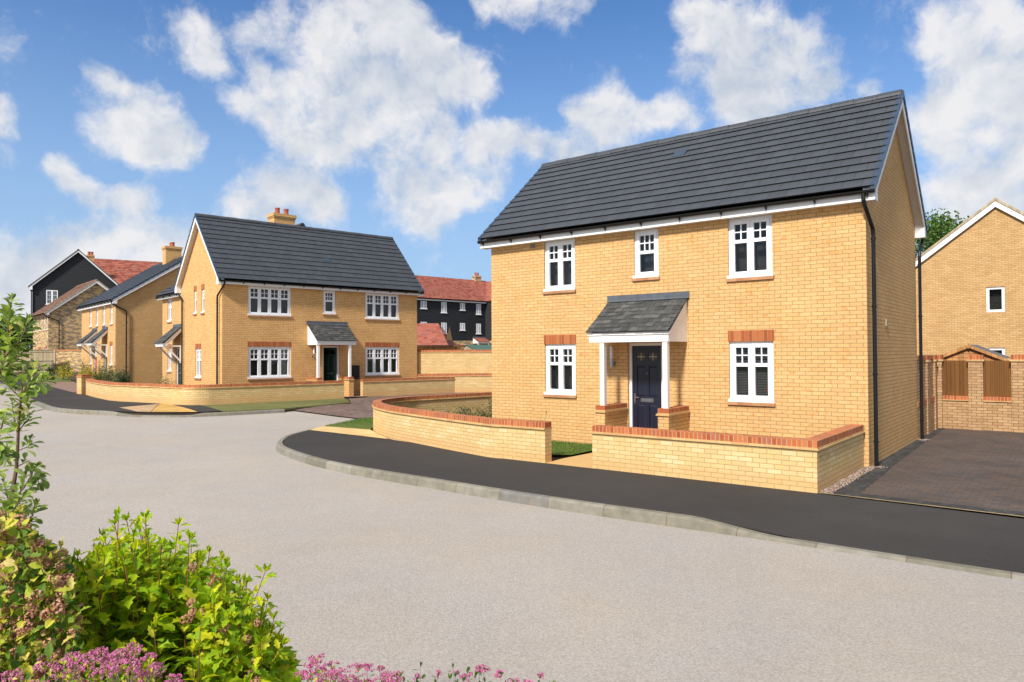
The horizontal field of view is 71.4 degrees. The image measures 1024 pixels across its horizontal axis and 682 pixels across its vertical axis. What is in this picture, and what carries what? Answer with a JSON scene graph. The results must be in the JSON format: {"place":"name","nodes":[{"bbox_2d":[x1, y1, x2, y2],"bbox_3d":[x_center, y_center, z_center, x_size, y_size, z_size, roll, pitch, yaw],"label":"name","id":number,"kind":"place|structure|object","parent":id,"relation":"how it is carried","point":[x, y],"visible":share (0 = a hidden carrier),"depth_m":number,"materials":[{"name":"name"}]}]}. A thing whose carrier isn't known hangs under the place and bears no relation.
{"place":"outdoors","nodes":[
{"label":"outdoors","id":0,"kind":"place"},
{"bbox_2d":[42,382,76,391],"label":"path","id":1,"kind":"structure","parent":0,"point":[69,386],"depth_m":39.95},
{"bbox_2d":[0,375,220,412],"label":"pavement","id":2,"kind":"structure","parent":0,"point":[57,397],"depth_m":28.45,"materials":[{"name":"black asphalt"}]},
{"bbox_2d":[119,404,157,411],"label":"tactile paving","id":3,"kind":"structure","parent":2,"relation":"on","point":[145,408],"depth_m":25.17,"materials":[{"name":"beige concrete"}]},
{"bbox_2d":[151,404,196,411],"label":"tactile paving","id":4,"kind":"structure","parent":2,"relation":"on","point":[166,408],"depth_m":24.79,"materials":[{"name":"yellow concrete"}]},
{"bbox_2d":[15,372,377,414],"bbox_3d":[-15.914,3.072,85.854,85.234,1.298,96.036,1,-1,-45],"label":"garden","id":5,"kind":"object","parent":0,"point":[73,379],"visible":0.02,"depth_m":24.32,"materials":[{"name":"green plant"}]},
{"bbox_2d":[0,316,30,347],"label":"tree","id":6,"kind":"object","parent":5,"relation":"on","point":[22,340],"visible":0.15,"depth_m":90.79,"materials":[{"name":"green plant"}]},
{"bbox_2d":[0,349,55,371],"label":"timber fence","id":7,"kind":"object","parent":5,"relation":"on","point":[47,357],"visible":0.33,"depth_m":56.75,"materials":[{"name":"beige wood"}]},
{"bbox_2d":[23,358,43,374],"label":"shrub","id":8,"kind":"object","parent":5,"relation":"on","point":[39,365],"visible":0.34,"depth_m":52.48,"materials":[{"name":"green plant"}]},
{"bbox_2d":[44,360,57,374],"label":"shrub","id":9,"kind":"object","parent":5,"relation":"on","point":[50,370],"visible":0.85,"depth_m":52.47,"materials":[{"name":"green plant"}]},
{"bbox_2d":[38,376,70,381],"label":"lawn","id":10,"kind":"structure","parent":5,"relation":"on","point":[59,380],"depth_m":44.83,"materials":[{"name":"green plant"}]},
{"bbox_2d":[55,360,75,379],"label":"shrub","id":11,"kind":"object","parent":10,"relation":"on","point":[61,375],"visible":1,"depth_m":45.14,"materials":[{"name":"yellow plant"}]},
{"bbox_2d":[56,349,81,371],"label":"screen wall","id":12,"kind":"structure","parent":5,"relation":"on","point":[73,357],"depth_m":57.78,"materials":[{"name":"brick"}]},
{"bbox_2d":[32,279,108,349],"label":"brick house","id":13,"kind":"structure","parent":5,"relation":"on","point":[59,324],"depth_m":59.48,"materials":[{"name":"beige brick"}]},
{"bbox_2d":[76,365,92,378],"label":"shrub","id":14,"kind":"object","parent":5,"relation":"on","point":[86,371],"visible":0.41,"depth_m":44.38,"materials":[{"name":"yellow plant"}]},
{"bbox_2d":[77,374,91,394],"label":"gate pier","id":15,"kind":"structure","parent":5,"relation":"on","point":[81,383],"depth_m":34.12,"materials":[{"name":"beige brick"}]},
{"bbox_2d":[79,358,90,373],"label":"shrub","id":16,"kind":"object","parent":5,"relation":"on","point":[83,366],"visible":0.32,"depth_m":46.10,"materials":[{"name":"green plant"}]},
{"bbox_2d":[28,249,161,349],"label":"weatherboarded house","id":17,"kind":"structure","parent":5,"relation":"on","point":[72,271],"depth_m":67.96,"materials":[{"name":"black wood"}]},
{"bbox_2d":[45,290,57,304],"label":"window","id":18,"kind":"structure","parent":17,"relation":"in","point":[51,295],"depth_m":66.94,"materials":[{"name":"white plastic"}]},
{"bbox_2d":[90,357,112,380],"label":"shrub","id":19,"kind":"object","parent":5,"relation":"on","point":[95,377],"visible":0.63,"depth_m":41.49,"materials":[{"name":"green plant"}]},
{"bbox_2d":[101,363,120,380],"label":"shrub","id":20,"kind":"object","parent":5,"relation":"on","point":[106,377],"visible":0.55,"depth_m":40.41,"materials":[{"name":"green plant"}]},
{"bbox_2d":[106,370,127,382],"bbox_3d":[-21.853,2.046,39.542,1.210,1.047,1.206,0,-1,0],"label":"shrub","id":21,"kind":"object","parent":5,"relation":"on","point":[112,377],"visible":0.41,"depth_m":39.47,"materials":[{"name":"green plant"}]},
{"bbox_2d":[114,366,130,382],"bbox_3d":[-21.183,1.970,38.845,0.869,1.206,0.848,1,-1,-41],"label":"shrub","id":22,"kind":"object","parent":5,"relation":"on","point":[122,378],"visible":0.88,"depth_m":38.81,"materials":[{"name":"green plant"}]},
{"bbox_2d":[76,242,182,383],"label":"brick house","id":23,"kind":"structure","parent":5,"relation":"on","point":[121,325],"depth_m":42.79,"materials":[{"name":"yellow brick"}]},
{"bbox_2d":[88,309,91,327],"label":"window","id":24,"kind":"structure","parent":23,"relation":"in","point":[90,326],"depth_m":46.28,"materials":[{"name":"white plastic"}]},
{"bbox_2d":[102,306,104,325],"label":"window","id":25,"kind":"structure","parent":23,"relation":"in","point":[103,324],"depth_m":43.67,"materials":[{"name":"white plastic"}]},
{"bbox_2d":[109,305,112,325],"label":"window","id":26,"kind":"structure","parent":23,"relation":"in","point":[111,323],"depth_m":42.25,"materials":[{"name":"white plastic"}]},
{"bbox_2d":[109,341,112,366],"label":"window","id":27,"kind":"structure","parent":23,"relation":"in","point":[111,343],"depth_m":42.33,"materials":[{"name":"white plastic"}]},
{"bbox_2d":[158,371,175,383],"bbox_3d":[-16.977,2.034,34.977,0.909,1.099,1.002,1,-1,-43],"label":"shrub","id":28,"kind":"object","parent":5,"relation":"on","point":[162,380],"visible":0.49,"depth_m":34.99,"materials":[{"name":"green plant"}]},
{"bbox_2d":[85,378,343,404],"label":"garden wall","id":29,"kind":"structure","parent":5,"relation":"on","point":[209,394],"depth_m":28.43,"materials":[{"name":"beige brick"}]},
{"bbox_2d":[154,223,376,384],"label":"brick house","id":30,"kind":"structure","parent":5,"relation":"on","point":[169,341],"depth_m":35.71,"materials":[{"name":"yellow brick"}]},
{"bbox_2d":[166,299,171,322],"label":"window","id":31,"kind":"structure","parent":30,"relation":"in","point":[170,300],"depth_m":36.36,"materials":[{"name":"white plastic"}]},
{"bbox_2d":[166,344,171,372],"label":"window","id":32,"kind":"structure","parent":30,"relation":"in","point":[167,371],"depth_m":36.31,"materials":[{"name":"white plastic"}]},
{"bbox_2d":[177,348,180,384],"bbox_3d":[-16.408,1.406,35.292,0.080,2.150,0.920,1,-1,-42],"label":"door","id":33,"kind":"structure","parent":30,"relation":"in","point":[178,349],"depth_m":35.53,"materials":[{"name":"green plastic"}]},
{"bbox_2d":[202,398,350,411],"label":"grass verge","id":34,"kind":"object","parent":5,"relation":"on","point":[289,405],"depth_m":26.93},
{"bbox_2d":[174,208,423,397],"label":"brick house","id":35,"kind":"structure","parent":5,"relation":"on","point":[278,296],"depth_m":31.55,"materials":[{"name":"yellow brick"}]},
{"bbox_2d":[193,286,196,315],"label":"window","id":36,"kind":"structure","parent":35,"relation":"in","point":[195,287],"depth_m":31.33,"materials":[{"name":"white plastic"}]},
{"bbox_2d":[194,343,200,379],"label":"window","id":37,"kind":"structure","parent":35,"relation":"in","point":[197,346],"depth_m":30.98,"materials":[{"name":"white plastic"}]},
{"bbox_2d":[200,284,204,314],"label":"window","id":38,"kind":"structure","parent":35,"relation":"in","point":[202,285],"depth_m":30.60,"materials":[{"name":"white plastic"}]},
{"bbox_2d":[247,286,291,317],"bbox_3d":[-10.353,-1.652,30.300,1.930,1.295,0.395,1,-1,-42],"label":"window","id":39,"kind":"structure","parent":35,"relation":"in","point":[263,301],"depth_m":30.32,"materials":[{"name":"white plastic"}]},
{"bbox_2d":[247,341,291,379],"bbox_3d":[-10.341,0.832,30.258,1.930,1.617,0.395,1,-1,-42],"label":"window","id":40,"kind":"structure","parent":35,"relation":"in","point":[264,357],"depth_m":30.19,"materials":[{"name":"white plastic"}]},
{"bbox_2d":[323,290,336,315],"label":"window","id":41,"kind":"structure","parent":35,"relation":"in","point":[328,295],"depth_m":32.19,"materials":[{"name":"white plastic"}]},
{"bbox_2d":[323,348,336,380],"bbox_3d":[-8.312,1.332,32.448,0.030,2.120,0.760,5,-6,-80],"label":"door","id":42,"kind":"structure","parent":35,"relation":"in","point":[329,360],"depth_m":32.45,"materials":[{"name":"green plastic"}]},
{"bbox_2d":[365,293,399,320],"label":"window","id":43,"kind":"structure","parent":35,"relation":"in","point":[378,306],"depth_m":34.02,"materials":[{"name":"white plastic"}]},
{"bbox_2d":[365,342,399,376],"bbox_3d":[-6.244,0.873,33.939,1.910,1.617,0.395,1,-1,-42],"label":"window","id":44,"kind":"structure","parent":35,"relation":"in","point":[381,358],"depth_m":33.97,"materials":[{"name":"white plastic"}]},
{"bbox_2d":[417,323,455,349],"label":"garage","id":45,"kind":"structure","parent":5,"relation":"on","point":[429,334],"depth_m":47.92,"materials":[{"name":"red tile"}]},
{"bbox_2d":[417,346,458,376],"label":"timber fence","id":46,"kind":"object","parent":5,"relation":"on","point":[436,348],"visible":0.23,"depth_m":41.97,"materials":[{"name":"brown wood"}]},
{"bbox_2d":[415,272,491,345],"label":"weatherboarded house","id":47,"kind":"structure","parent":5,"relation":"on","point":[465,314],"depth_m":79.63,"materials":[{"name":"wood"}]},
{"bbox_2d":[420,301,426,308],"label":"window","id":48,"kind":"structure","parent":47,"relation":"in","point":[422,302],"depth_m":75.65,"materials":[{"name":"white plastic"}]},
{"bbox_2d":[441,302,446,312],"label":"window","id":49,"kind":"structure","parent":47,"relation":"in","point":[443,307],"depth_m":77.31,"materials":[{"name":"white plastic"}]},
{"bbox_2d":[441,323,446,333],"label":"window","id":50,"kind":"structure","parent":47,"relation":"in","point":[443,326],"depth_m":77.37,"materials":[{"name":"white plastic"}]},
{"bbox_2d":[459,303,465,310],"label":"window","id":51,"kind":"structure","parent":47,"relation":"in","point":[462,305],"depth_m":79.08,"materials":[{"name":"white plastic"}]},
{"bbox_2d":[459,323,465,330],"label":"window","id":52,"kind":"structure","parent":47,"relation":"in","point":[462,325],"depth_m":79.04,"materials":[{"name":"white plastic"}]},
{"bbox_2d":[476,304,480,314],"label":"window","id":53,"kind":"structure","parent":47,"relation":"in","point":[478,306],"depth_m":80.59,"materials":[{"name":"white plastic"}]},
{"bbox_2d":[476,324,480,333],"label":"window","id":54,"kind":"structure","parent":47,"relation":"in","point":[478,326],"depth_m":80.54,"materials":[{"name":"white plastic"}]},
{"bbox_2d":[418,350,491,373],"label":"screen wall","id":55,"kind":"structure","parent":5,"relation":"on","point":[451,361],"depth_m":35.48,"materials":[{"name":"beige brick"}]},
{"bbox_2d":[418,373,491,392],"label":"garden wall","id":56,"kind":"structure","parent":5,"relation":"on","point":[473,382],"depth_m":35.20,"materials":[{"name":"beige brick"}]},
{"bbox_2d":[456,345,464,349],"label":"brick pillar","id":57,"kind":"structure","parent":5,"relation":"on","point":[461,347],"depth_m":42.15,"materials":[{"name":"beige brick"}]},
{"bbox_2d":[464,345,491,349],"bbox_3d":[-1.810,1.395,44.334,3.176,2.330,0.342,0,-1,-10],"label":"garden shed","id":58,"kind":"structure","parent":5,"relation":"on","point":[477,347],"depth_m":44.21,"materials":[{"name":"teal wood"}]},
{"bbox_2d":[297,392,476,418],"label":"brick drive","id":59,"kind":"structure","parent":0,"point":[359,407],"depth_m":26.57,"materials":[{"name":"brown brick"}]},
{"bbox_2d":[360,377,454,396],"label":"garden wall","id":60,"kind":"structure","parent":59,"relation":"on","point":[397,386],"depth_m":33.28,"materials":[{"name":"beige brick"}]},
{"bbox_2d":[0,386,1023,681],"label":"road","id":61,"kind":"structure","parent":0,"point":[394,576],"depth_m":7.08,"materials":[{"name":"grey asphalt"}]},
{"bbox_2d":[0,293,55,556],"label":"sapling","id":62,"kind":"object","parent":61,"relation":"on","point":[10,354],"visible":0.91,"depth_m":2.51,"materials":[{"name":"green plant"}]},
{"bbox_2d":[0,642,182,681],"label":"flowering shrub","id":63,"kind":"object","parent":61,"relation":"on","point":[113,659],"visible":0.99,"depth_m":2.00,"materials":[{"name":"pink plant"}]},
{"bbox_2d":[0,503,263,681],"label":"shrub","id":64,"kind":"object","parent":61,"relation":"on","point":[39,616],"visible":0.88,"depth_m":2.23,"materials":[{"name":"green plant"}]},
{"bbox_2d":[0,383,284,416],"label":"kerb","id":65,"kind":"structure","parent":61,"relation":"on","point":[70,411],"depth_m":24.65,"materials":[{"name":"concrete"}]},
{"bbox_2d":[68,506,303,681],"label":"shrub","id":66,"kind":"object","parent":61,"relation":"on","point":[144,593],"visible":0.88,"depth_m":2.50,"materials":[{"name":"green plant"}]},
{"bbox_2d":[294,653,403,681],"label":"flowering shrub","id":67,"kind":"object","parent":61,"relation":"on","point":[333,673],"visible":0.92,"depth_m":2.06,"materials":[{"name":"pink plant"}]},
{"bbox_2d":[376,662,555,681],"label":"flowering shrub","id":68,"kind":"object","parent":61,"relation":"on","point":[480,669],"visible":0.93,"depth_m":2.21,"materials":[{"name":"pink plant"}]},
{"bbox_2d":[276,429,1023,580],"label":"kerb","id":69,"kind":"structure","parent":61,"relation":"on","point":[684,521],"depth_m":9.74,"materials":[{"name":"concrete"}]},
{"bbox_2d":[0,0,1023,346],"label":"sky","id":70,"kind":"structure","parent":0,"point":[416,123],"materials":[{"name":"blue"}]},
{"bbox_2d":[283,430,1023,572],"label":"pavement","id":71,"kind":"structure","parent":0,"point":[974,539],"depth_m":10.00,"materials":[{"name":"black asphalt"}]},
{"bbox_2d":[818,492,1023,516],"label":"edging strip","id":72,"kind":"object","parent":71,"relation":"on","point":[923,504],"visible":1,"depth_m":9.68,"materials":[{"name":"stone"}]},
{"bbox_2d":[283,416,1023,538],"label":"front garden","id":73,"kind":"object","parent":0,"point":[555,457],"visible":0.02,"depth_m":10.13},
{"bbox_2d":[311,426,386,438],"bbox_3d":[-4.204,2.440,19.215,3.955,0.001,1.082,-1,-1,40],"label":"sett band","id":74,"kind":"object","parent":73,"relation":"on","point":[360,432],"visible":1,"depth_m":19.24,"materials":[{"name":"beige stone"}]},
{"bbox_2d":[325,419,372,429],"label":"grass verge","id":75,"kind":"object","parent":73,"relation":"on","point":[352,426],"depth_m":20.71,"materials":[{"name":"green plant"}]},
{"bbox_2d":[326,417,591,454],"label":"grass","id":76,"kind":"structure","parent":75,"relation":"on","point":[555,446],"depth_m":16.05,"materials":[{"name":"green plant"}]},
{"bbox_2d":[447,405,474,414],"bbox_3d":[-1.539,2.184,20.856,0.999,0.670,1.098,0,-1,0],"label":"bedding plant","id":77,"kind":"object","parent":73,"relation":"on","point":[467,410],"visible":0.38,"depth_m":20.89,"materials":[{"name":"green plant"}]},
{"bbox_2d":[372,392,551,462],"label":"garden wall","id":78,"kind":"structure","parent":73,"relation":"on","point":[413,419],"depth_m":15.58,"materials":[{"name":"beige brick"}]},
{"bbox_2d":[476,397,491,417],"bbox_3d":[-0.577,2.064,20.601,1.066,0.890,0.978,0,-1,0],"label":"bedding plant","id":79,"kind":"object","parent":73,"relation":"on","point":[485,413],"visible":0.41,"depth_m":20.66,"materials":[{"name":"green plant"}]},
{"bbox_2d":[547,453,594,468],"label":"garden path","id":80,"kind":"structure","parent":73,"relation":"on","point":[584,460],"depth_m":13.71,"materials":[{"name":"beige stone"}]},
{"bbox_2d":[552,441,591,454],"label":"lawn","id":81,"kind":"structure","parent":73,"relation":"on","point":[568,453],"depth_m":15.33,"materials":[{"name":"green plant"}]},
{"bbox_2d":[477,89,927,467],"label":"brick house","id":82,"kind":"structure","parent":73,"relation":"on","point":[755,277],"depth_m":15.05,"materials":[{"name":"beige brick"}]},
{"bbox_2d":[542,239,575,293],"bbox_3d":[1.228,-1.777,17.186,0.950,1.275,0.395,-1,-1,38],"label":"window","id":83,"kind":"structure","parent":82,"relation":"in","point":[559,255],"depth_m":17.24,"materials":[{"name":"white plastic"}]},
{"bbox_2d":[543,334,576,397],"bbox_3d":[1.240,0.602,17.146,0.950,1.497,0.395,-1,-1,38],"label":"window","id":84,"kind":"structure","parent":82,"relation":"in","point":[560,349],"depth_m":17.14,"materials":[{"name":"white plastic"}]},
{"bbox_2d":[632,229,659,280],"bbox_3d":[3.036,-1.887,15.766,0.660,1.120,0.395,-1,-1,38],"label":"window","id":85,"kind":"structure","parent":82,"relation":"in","point":[646,241],"depth_m":15.79,"materials":[{"name":"white plastic"}]},
{"bbox_2d":[629,343,662,428],"bbox_3d":[2.983,1.137,15.697,0.840,2.190,0.080,-1,-1,38],"label":"door","id":86,"kind":"structure","parent":82,"relation":"in","point":[645,359],"depth_m":15.74,"materials":[{"name":"blue plastic"}]},
{"bbox_2d":[726,215,773,281],"bbox_3d":[4.839,-1.843,14.348,0.950,1.275,0.395,-1,-1,38],"label":"window","id":87,"kind":"structure","parent":82,"relation":"in","point":[750,238],"depth_m":14.39,"materials":[{"name":"white plastic"}]},
{"bbox_2d":[727,330,775,406],"bbox_3d":[4.851,0.536,14.307,0.950,1.497,0.395,-1,-1,38],"label":"window","id":88,"kind":"structure","parent":82,"relation":"in","point":[751,360],"depth_m":14.26,"materials":[{"name":"white plastic"}]},
{"bbox_2d":[591,424,864,493],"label":"garden wall","id":89,"kind":"structure","parent":73,"relation":"on","point":[818,463],"depth_m":11.56,"materials":[{"name":"beige brick"}]},
{"bbox_2d":[915,198,1023,360],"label":"brick house","id":90,"kind":"structure","parent":73,"relation":"on","point":[972,270],"depth_m":29.70,"materials":[{"name":"beige brick"}]},
{"bbox_2d":[986,286,1004,311],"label":"window","id":91,"kind":"structure","parent":90,"relation":"in","point":[995,296],"depth_m":29.52,"materials":[{"name":"white plastic"}]},
{"bbox_2d":[988,348,1004,354],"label":"window","id":92,"kind":"structure","parent":90,"relation":"in","point":[1000,350],"depth_m":29.34,"materials":[{"name":"white plastic"}]},
{"bbox_2d":[917,355,1023,438],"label":"boundary wall","id":93,"kind":"structure","parent":73,"relation":"on","point":[975,392],"depth_m":18.77,"materials":[{"name":"brick"}]},
{"bbox_2d":[860,428,1023,511],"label":"driveway","id":94,"kind":"structure","parent":0,"point":[978,468],"depth_m":12.28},
{"bbox_2d":[833,428,944,493],"bbox_3d":[8.217,2.305,14.917,0.356,0.001,11.276,-1,-1,37],"label":"driveway edging","id":95,"kind":"object","parent":94,"relation":"on","point":[862,483],"visible":0.91,"depth_m":12.72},
{"bbox_2d":[820,439,929,493],"bbox_3d":[7.227,2.274,13.722,0.390,0.036,8.287,-1,-1,38],"label":"gravel margin","id":96,"kind":"object","parent":95,"relation":"on","point":[843,482],"visible":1,"depth_m":11.56,"materials":[{"name":"beige gravel"}]},
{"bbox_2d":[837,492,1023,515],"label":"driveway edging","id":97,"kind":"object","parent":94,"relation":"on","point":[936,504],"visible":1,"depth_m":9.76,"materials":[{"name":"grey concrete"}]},
{"bbox_2d":[943,343,1010,360],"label":"garden shed","id":98,"kind":"structure","parent":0,"point":[962,353],"depth_m":20.95,"materials":[{"name":"brown wood"}]},
{"bbox_3d":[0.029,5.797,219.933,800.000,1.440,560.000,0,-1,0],"label":"ground","id":99,"kind":"structure","parent":0,"visible":0},
{"bbox_2d":[915,208,968,257],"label":"tree","id":100,"kind":"object","parent":99,"relation":"on","point":[936,227],"visible":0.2,"depth_m":44.10,"materials":[{"name":"green plant"}]}
]}

